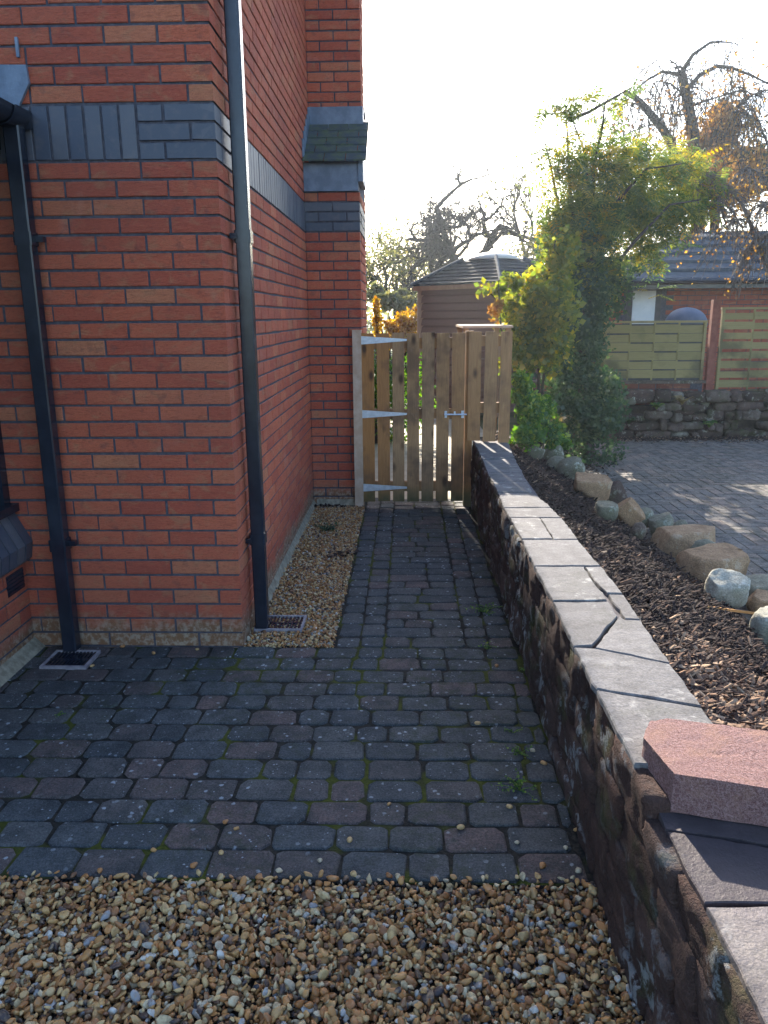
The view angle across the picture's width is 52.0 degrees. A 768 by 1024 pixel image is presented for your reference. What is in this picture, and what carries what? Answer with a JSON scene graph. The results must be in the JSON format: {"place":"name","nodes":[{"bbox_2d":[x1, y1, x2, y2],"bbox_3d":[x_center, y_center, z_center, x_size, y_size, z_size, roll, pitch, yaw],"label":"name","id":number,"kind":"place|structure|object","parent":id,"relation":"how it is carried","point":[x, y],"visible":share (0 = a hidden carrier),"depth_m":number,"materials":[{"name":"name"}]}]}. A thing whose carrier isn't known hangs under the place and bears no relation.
{"place":"outdoors","nodes":[
{"label":"outdoors","id":0,"kind":"place"},
{"bbox_2d":[0,498,593,891],"bbox_3d":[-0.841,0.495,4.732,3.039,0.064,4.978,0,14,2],"label":"path","id":1,"kind":"structure","parent":0,"point":[105,764],"depth_m":2.98,"materials":[{"name":"stone"}]},
{"bbox_2d":[39,650,100,669],"bbox_3d":[-1.503,0.709,3.775,0.220,0.018,0.190,0,14,2],"label":"drain cover","id":2,"kind":"object","parent":1,"relation":"on","point":[76,660],"visible":1,"depth_m":3.76,"materials":[{"name":"grey plastic"}]},
{"bbox_2d":[190,862,197,867],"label":"stray pebble","id":3,"kind":"object","parent":1,"relation":"on","point":[193,865],"visible":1,"depth_m":2.35,"materials":[{"name":"beige stone"}]},
{"bbox_2d":[244,505,364,647],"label":"gravel","id":4,"kind":"structure","parent":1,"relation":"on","point":[292,577],"depth_m":4.84,"materials":[{"name":"beige gravel"}]},
{"bbox_2d":[254,615,306,632],"bbox_3d":[-0.549,0.594,4.187,0.253,0.018,0.200,0,14,2],"label":"drain cover","id":5,"kind":"object","parent":4,"relation":"on","point":[301,625],"visible":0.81,"depth_m":4.18,"materials":[{"name":"grey plastic"}]},
{"bbox_2d":[314,520,339,531],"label":"plant","id":6,"kind":"object","parent":4,"relation":"on","point":[321,527],"visible":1,"depth_m":5.99,"materials":[{"name":"green plant"}]},
{"bbox_2d":[314,503,366,559],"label":"fallen leaves","id":7,"kind":"object","parent":4,"relation":"on","point":[334,548],"visible":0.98,"depth_m":5.42,"materials":[{"name":"brown plant"}]},
{"bbox_2d":[352,330,363,506],"bbox_3d":[-0.217,-0.762,6.625,0.072,1.502,0.070,0,14,2],"label":"gate post","id":8,"kind":"object","parent":1,"relation":"on","point":[357,407],"visible":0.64,"depth_m":6.58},
{"bbox_2d":[361,332,466,501],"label":"wooden gate","id":9,"kind":"structure","parent":8,"relation":"attached to","point":[442,413],"depth_m":6.58,"materials":[{"name":"wood"}]},
{"bbox_2d":[457,824,464,829],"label":"stray pebble","id":10,"kind":"object","parent":1,"relation":"on","point":[460,826],"visible":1,"depth_m":2.51,"materials":[{"name":"beige stone"}]},
{"bbox_2d":[466,602,501,615],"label":"weed","id":11,"kind":"object","parent":1,"relation":"on","point":[486,609],"visible":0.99,"depth_m":4.36,"materials":[{"name":"green plant"}]},
{"bbox_2d":[478,641,496,648],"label":"weed","id":12,"kind":"object","parent":1,"relation":"on","point":[486,645],"visible":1,"depth_m":3.87,"materials":[{"name":"green plant"}]},
{"bbox_2d":[491,768,536,800],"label":"weed","id":13,"kind":"object","parent":1,"relation":"on","point":[517,784],"visible":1,"depth_m":2.72,"materials":[{"name":"green plant"}]},
{"bbox_2d":[504,745,531,757],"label":"weed","id":14,"kind":"object","parent":1,"relation":"on","point":[519,752],"visible":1,"depth_m":2.95,"materials":[{"name":"green plant"}]},
{"bbox_2d":[539,862,545,868],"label":"stray pebble","id":15,"kind":"object","parent":1,"relation":"on","point":[542,865],"visible":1,"depth_m":2.33,"materials":[{"name":"brown stone"}]},
{"bbox_2d":[575,867,581,872],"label":"stray pebble","id":16,"kind":"object","parent":1,"relation":"on","point":[578,870],"visible":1,"depth_m":2.31,"materials":[{"name":"grey stone"}]},
{"bbox_2d":[0,869,645,1023],"bbox_3d":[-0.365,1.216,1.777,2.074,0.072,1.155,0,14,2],"label":"gravel","id":17,"kind":"structure","parent":0,"point":[16,965],"depth_m":2.04,"materials":[{"name":"beige gravel"}]},
{"bbox_2d":[375,402,482,499],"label":"patio","id":18,"kind":"structure","parent":0,"point":[420,463],"depth_m":9.05,"materials":[{"name":"grey stone"}]},
{"bbox_2d":[374,349,435,443],"bbox_3d":[-0.192,-1.473,10.121,1.817,1.492,0.860,0,14,2],"label":"box hedge","id":19,"kind":"object","parent":18,"relation":"on","point":[391,396],"visible":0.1,"depth_m":10.02,"materials":[{"name":"green plant"}]},
{"bbox_2d":[411,252,548,416],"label":"summerhouse","id":20,"kind":"structure","parent":18,"relation":"on","point":[447,300],"depth_m":12.88,"materials":[{"name":"wood"}]},
{"bbox_2d":[456,324,512,432],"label":"timber store","id":21,"kind":"structure","parent":18,"relation":"on","point":[466,327],"depth_m":6.90,"materials":[{"name":"brown wood"}]},
{"bbox_2d":[368,318,516,435],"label":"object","id":22,"kind":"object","parent":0,"point":[513,421],"depth_m":12.66,"materials":[{"name":"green plant"}]},
{"bbox_2d":[0,0,368,686],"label":"brick house","id":23,"kind":"structure","parent":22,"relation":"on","point":[182,256],"depth_m":3.69,"materials":[{"name":"brick"}]},
{"bbox_2d":[371,295,384,386],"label":"autumn shrub","id":24,"kind":"object","parent":22,"relation":"on","point":[377,319],"visible":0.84,"depth_m":15.63,"materials":[{"name":"orange plant"}]},
{"bbox_2d":[366,301,413,354],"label":"distant hedge","id":25,"kind":"object","parent":22,"relation":"on","point":[369,314],"visible":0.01,"depth_m":33.19,"materials":[{"name":"green plant"}]},
{"bbox_2d":[366,280,416,379],"bbox_3d":[0.222,-4.167,18.388,1.445,2.435,1.159,0,14,2],"label":"autumn shrub","id":26,"kind":"object","parent":22,"relation":"on","point":[399,299],"visible":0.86,"depth_m":17.93,"materials":[{"name":"green plant"}]},
{"bbox_2d":[366,222,420,368],"bbox_3d":[-0.414,-5.772,21.325,3.126,4.064,2.904,10,18,37],"label":"bare tree","id":27,"kind":"object","parent":22,"relation":"on","point":[389,261],"visible":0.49,"depth_m":20.76,"materials":[{"name":"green plant"}]},
{"bbox_2d":[383,304,416,398],"bbox_3d":[0.384,-3.113,15.338,0.843,1.850,0.712,0,14,2],"label":"autumn shrub","id":28,"kind":"object","parent":22,"relation":"on","point":[404,322],"visible":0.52,"depth_m":15.11,"materials":[{"name":"orange plant"}]},
{"bbox_2d":[388,241,429,312],"bbox_3d":[1.036,-6.243,23.771,2.306,3.768,2.026,0,14,2],"label":"bare tree","id":29,"kind":"object","parent":22,"relation":"on","point":[410,290],"visible":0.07,"depth_m":23.52,"materials":[{"name":"brown plant"}]},
{"bbox_2d":[365,198,465,319],"bbox_3d":[0.512,-6.492,22.410,3.355,4.919,5.003,5,15,20],"label":"bare tree","id":30,"kind":"object","parent":22,"relation":"on","point":[402,275],"visible":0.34,"depth_m":22.55,"materials":[{"name":"brown plant"}]},
{"bbox_2d":[395,186,492,272],"bbox_3d":[1.731,-6.029,20.776,3.010,4.794,1.739,-7,16,-25],"label":"bare tree","id":31,"kind":"object","parent":22,"relation":"on","point":[436,264],"visible":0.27,"depth_m":20.26,"materials":[{"name":"brown plant"}]},
{"bbox_2d":[394,148,541,292],"bbox_3d":[2.415,-6.166,19.678,3.910,5.581,2.990,-6,15,-22],"label":"bare tree","id":32,"kind":"object","parent":22,"relation":"on","point":[437,237],"visible":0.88,"depth_m":19.28,"materials":[{"name":"brown plant"}]},
{"bbox_2d":[463,146,558,253],"bbox_3d":[3.045,-6.100,19.377,2.320,5.589,3.109,5,15,22],"label":"bare tree","id":33,"kind":"object","parent":22,"relation":"on","point":[525,200],"visible":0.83,"depth_m":19.18,"materials":[{"name":"brown plant"}]},
{"bbox_2d":[502,200,551,264],"bbox_3d":[3.746,-4.997,17.968,2.938,4.120,2.368,0,14,2],"label":"bare tree","id":34,"kind":"object","parent":22,"relation":"on","point":[531,246],"visible":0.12,"depth_m":17.47,"materials":[{"name":"brown plant"}]},
{"bbox_2d":[531,207,614,379],"bbox_3d":[2.566,-2.724,11.101,1.340,3.371,1.027,0,14,2],"label":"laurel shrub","id":35,"kind":"object","parent":22,"relation":"on","point":[539,252],"visible":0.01,"depth_m":10.98,"materials":[{"name":"green plant"}]},
{"bbox_2d":[540,231,646,467],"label":"ivy column","id":36,"kind":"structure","parent":22,"relation":"on","point":[586,409],"depth_m":8.07,"materials":[{"name":"green plant"}]},
{"bbox_2d":[518,79,740,322],"bbox_3d":[2.779,-3.229,8.603,3.106,2.418,1.327,-10,17,-34],"label":"climbing shrub","id":37,"kind":"object","parent":36,"relation":"attached to","point":[634,212],"visible":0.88,"depth_m":8.09,"materials":[{"name":"green plant"}]},
{"bbox_2d":[516,380,705,425],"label":"brick wall","id":38,"kind":"structure","parent":22,"relation":"on","point":[682,385],"depth_m":10.37,"materials":[{"name":"red brick"}]},
{"bbox_2d":[553,320,707,379],"bbox_3d":[3.216,-2.109,10.322,1.970,0.773,0.057,0,14,2],"label":"woven fence","id":39,"kind":"object","parent":38,"relation":"on","point":[654,351],"visible":0.68,"depth_m":10.30,"materials":[{"name":"beige wood"}]},
{"bbox_2d":[470,441,767,1023],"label":"retaining wall","id":40,"kind":"structure","parent":22,"relation":"on","point":[682,900],"depth_m":2.13,"materials":[{"name":"grey stone"}]},
{"bbox_2d":[463,331,512,506],"bbox_3d":[0.864,-0.761,6.613,0.377,1.488,0.092,0,14,2],"label":"wooden fence","id":41,"kind":"object","parent":40,"relation":"on","point":[489,407],"visible":0.96,"depth_m":6.51,"materials":[{"name":"brown wood"}]},
{"bbox_2d":[642,718,767,826],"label":"concrete block","id":42,"kind":"object","parent":40,"relation":"on","point":[713,771],"depth_m":1.79,"materials":[{"name":"pink concrete"}]},
{"bbox_2d":[541,33,767,231],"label":"gnarled tree","id":43,"kind":"object","parent":22,"relation":"on","point":[729,121],"visible":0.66,"depth_m":15.38,"materials":[{"name":"brown plant"}]},
{"bbox_2d":[664,307,707,325],"bbox_3d":[4.443,-2.183,11.715,0.606,1.678,0.606,0,14,2],"label":"garden bin","id":44,"kind":"object","parent":22,"relation":"on","point":[684,313],"visible":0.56,"depth_m":11.35,"materials":[{"name":"grey plastic"}]},
{"bbox_2d":[606,231,767,401],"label":"brick garage","id":45,"kind":"structure","parent":22,"relation":"on","point":[700,293],"depth_m":12.64,"materials":[{"name":"red brick"}]},
{"bbox_2d":[680,98,767,230],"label":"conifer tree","id":46,"kind":"object","parent":22,"relation":"on","point":[763,154],"visible":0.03,"depth_m":17.27,"materials":[{"name":"brown plant"}]},
{"bbox_2d":[362,0,767,317],"label":"sky","id":47,"kind":"structure","parent":0,"point":[440,77],"materials":[{"name":"white"}]},
{"bbox_2d":[495,431,767,730],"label":"bark mulch","id":48,"kind":"object","parent":0,"point":[716,658],"visible":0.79,"depth_m":3.41,"materials":[{"name":"brown wood"}]},
{"bbox_2d":[486,279,519,424],"bbox_3d":[1.172,-1.264,7.650,0.453,1.921,0.225,-7,15,-25],"label":"red leaf vine","id":49,"kind":"object","parent":48,"relation":"on","point":[495,308],"visible":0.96,"depth_m":7.42,"materials":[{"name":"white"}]},
{"bbox_2d":[473,224,586,393],"bbox_3d":[1.416,-1.583,7.858,1.086,2.436,0.943,0,14,2],"label":"vine shrub","id":50,"kind":"object","parent":48,"relation":"on","point":[535,313],"visible":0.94,"depth_m":7.61,"materials":[{"name":"green plant"}]},
{"bbox_2d":[524,445,544,459],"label":"boulder","id":51,"kind":"object","parent":48,"relation":"on","point":[536,452],"visible":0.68,"depth_m":6.87,"materials":[{"name":"grey stone"}]},
{"bbox_2d":[509,367,573,458],"bbox_3d":[1.396,-0.874,7.125,0.461,0.919,0.948,12,18,40],"label":"leafy shrub","id":52,"kind":"object","parent":48,"relation":"on","point":[535,409],"visible":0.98,"depth_m":6.94,"materials":[{"name":"green plant"}]},
{"bbox_2d":[541,444,563,459],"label":"boulder","id":53,"kind":"object","parent":48,"relation":"on","point":[557,451],"visible":0.32,"depth_m":7.22,"materials":[{"name":"grey stone"}]},
{"bbox_2d":[546,456,563,470],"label":"boulder","id":54,"kind":"object","parent":48,"relation":"on","point":[553,461],"visible":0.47,"depth_m":6.70,"materials":[{"name":"grey stone"}]},
{"bbox_2d":[550,413,572,423],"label":"ornamental grass","id":55,"kind":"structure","parent":48,"relation":"on","point":[561,417],"depth_m":7.21,"materials":[{"name":"plant"}]},
{"bbox_2d":[557,456,584,479],"bbox_3d":[1.578,-0.363,6.650,0.221,0.223,0.209,8,16,30],"label":"boulder","id":56,"kind":"object","parent":48,"relation":"on","point":[571,466],"visible":0.71,"depth_m":6.57,"materials":[{"name":"grey stone"}]},
{"bbox_2d":[573,472,612,500],"bbox_3d":[1.570,-0.171,5.935,0.284,0.235,0.212,0,14,2],"label":"boulder","id":57,"kind":"object","parent":48,"relation":"on","point":[589,485],"visible":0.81,"depth_m":5.85,"materials":[{"name":"stone"}]},
{"bbox_2d":[595,500,618,522],"bbox_3d":[1.471,0.007,5.194,0.153,0.149,0.119,0,14,2],"label":"boulder","id":58,"kind":"object","parent":48,"relation":"on","point":[606,510],"visible":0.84,"depth_m":5.15,"materials":[{"name":"grey stone"}]},
{"bbox_2d":[608,480,627,503],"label":"boulder","id":59,"kind":"object","parent":48,"relation":"on","point":[618,494],"visible":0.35,"depth_m":6.19,"materials":[{"name":"grey stone"}]},
{"bbox_2d":[616,497,645,526],"bbox_3d":[1.677,0.013,5.422,0.261,0.234,0.119,0,14,2],"label":"boulder","id":60,"kind":"object","parent":48,"relation":"on","point":[631,513],"visible":0.66,"depth_m":5.37,"materials":[{"name":"stone"}]},
{"bbox_2d":[630,522,646,538],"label":"boulder","id":61,"kind":"object","parent":48,"relation":"on","point":[638,530],"visible":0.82,"depth_m":5.00,"materials":[{"name":"grey stone"}]},
{"bbox_2d":[641,507,653,527],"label":"boulder","id":62,"kind":"object","parent":48,"relation":"on","point":[648,512],"visible":0.31,"depth_m":5.68,"materials":[{"name":"grey stone"}]},
{"bbox_2d":[648,512,673,533],"bbox_3d":[1.994,0.104,5.668,0.187,0.201,0.123,0,14,2],"label":"boulder","id":63,"kind":"object","parent":48,"relation":"on","point":[659,520],"visible":0.62,"depth_m":5.62,"materials":[{"name":"grey stone"}]},
{"bbox_2d":[650,524,715,557],"bbox_3d":[1.980,0.219,5.207,0.421,0.226,0.309,3,14,13],"label":"boulder","id":64,"kind":"object","parent":48,"relation":"on","point":[675,540],"visible":0.59,"depth_m":5.10,"materials":[{"name":"stone"}]},
{"bbox_2d":[675,543,749,582],"bbox_3d":[1.925,0.340,4.599,0.383,0.239,0.322,-4,14,-12],"label":"boulder","id":65,"kind":"object","parent":48,"relation":"on","point":[702,562],"visible":0.57,"depth_m":4.53,"materials":[{"name":"stone"}]},
{"bbox_2d":[704,568,750,608],"bbox_3d":[1.811,0.416,4.160,0.226,0.210,0.191,0,14,2],"label":"boulder","id":66,"kind":"object","parent":48,"relation":"on","point":[731,588],"visible":0.88,"depth_m":4.10,"materials":[{"name":"grey stone"}]},
{"bbox_2d":[707,606,754,613],"bbox_3d":[1.810,0.504,3.989,0.625,0.200,0.012,-10,17,-34],"label":"wooden stake","id":67,"kind":"object","parent":48,"relation":"on","point":[740,611],"visible":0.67,"depth_m":3.96,"materials":[{"name":"brown wood"}]},
{"bbox_2d":[749,606,767,644],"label":"boulder","id":68,"kind":"object","parent":48,"relation":"on","point":[759,620],"visible":0.76,"depth_m":3.69,"materials":[{"name":"grey stone"}]},
{"bbox_2d":[563,439,767,619],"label":"driveway","id":69,"kind":"structure","parent":0,"point":[722,487],"depth_m":7.44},
{"bbox_2d":[539,435,767,491],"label":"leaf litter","id":70,"kind":"object","parent":69,"relation":"on","point":[695,438],"visible":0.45,"depth_m":10.00,"materials":[{"name":"brown plant"}]},
{"bbox_2d":[673,519,687,525],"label":"boulder","id":71,"kind":"object","parent":69,"relation":"on","point":[680,522],"visible":0.32,"depth_m":5.67,"materials":[{"name":"grey stone"}]},
{"bbox_2d":[689,539,714,548],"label":"boulder","id":72,"kind":"object","parent":69,"relation":"on","point":[699,543],"visible":0.14,"depth_m":5.03,"materials":[{"name":"grey stone"}]},
{"bbox_2d":[668,146,767,298],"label":"weeping bush","id":73,"kind":"object","parent":69,"relation":"on","point":[756,246],"visible":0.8,"depth_m":9.18,"materials":[{"name":"brown plant"}]},
{"bbox_2d":[746,589,767,611],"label":"boulder","id":74,"kind":"object","parent":69,"relation":"on","point":[757,599],"visible":0.72,"depth_m":4.16,"materials":[{"name":"stone"}]},
{"bbox_2d":[746,574,767,596],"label":"boulder","id":75,"kind":"object","parent":69,"relation":"on","point":[759,581],"visible":0.34,"depth_m":4.29,"materials":[{"name":"grey stone"}]},
{"label":"driveway base","id":76,"kind":"structure","parent":0,"visible":0},
{"bbox_2d":[543,388,767,437],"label":"dry stone wall","id":77,"kind":"structure","parent":76,"relation":"on","point":[735,416],"depth_m":10.21,"materials":[{"name":"stone"}]},
{"bbox_2d":[623,396,635,405],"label":"wall top stone","id":78,"kind":"object","parent":77,"relation":"on","point":[632,400],"visible":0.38,"depth_m":10.18,"materials":[{"name":"grey stone"}]},
{"bbox_2d":[622,417,638,423],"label":"wall plant","id":79,"kind":"object","parent":77,"relation":"on","point":[627,419],"depth_m":10.07,"materials":[{"name":"green plant"}]},
{"bbox_2d":[648,402,663,409],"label":"wall plant","id":80,"kind":"object","parent":77,"relation":"on","point":[657,405],"depth_m":10.02,"materials":[{"name":"green plant"}]},
{"bbox_2d":[673,397,693,414],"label":"wall top stone","id":81,"kind":"object","parent":77,"relation":"on","point":[689,402],"visible":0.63,"depth_m":10.18,"materials":[{"name":"grey stone"}]},
{"bbox_2d":[672,395,694,404],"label":"wall plant","id":82,"kind":"object","parent":77,"relation":"on","point":[681,399],"depth_m":10.02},
{"bbox_2d":[703,420,716,427],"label":"wall plant","id":83,"kind":"object","parent":77,"relation":"attached to","point":[709,423],"depth_m":10.07,"materials":[{"name":"green plant"}]},
{"bbox_2d":[703,300,720,390],"bbox_3d":[4.292,-2.031,10.324,0.093,1.460,0.080,0,14,2],"label":"fence post","id":84,"kind":"object","parent":77,"relation":"on","point":[712,341],"visible":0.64,"depth_m":10.25,"materials":[{"name":"brown wood"}]},
{"bbox_2d":[714,307,767,390],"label":"woven fence","id":85,"kind":"object","parent":84,"relation":"attached to","point":[751,354],"visible":0.84,"depth_m":10.27,"materials":[{"name":"brown wood"}]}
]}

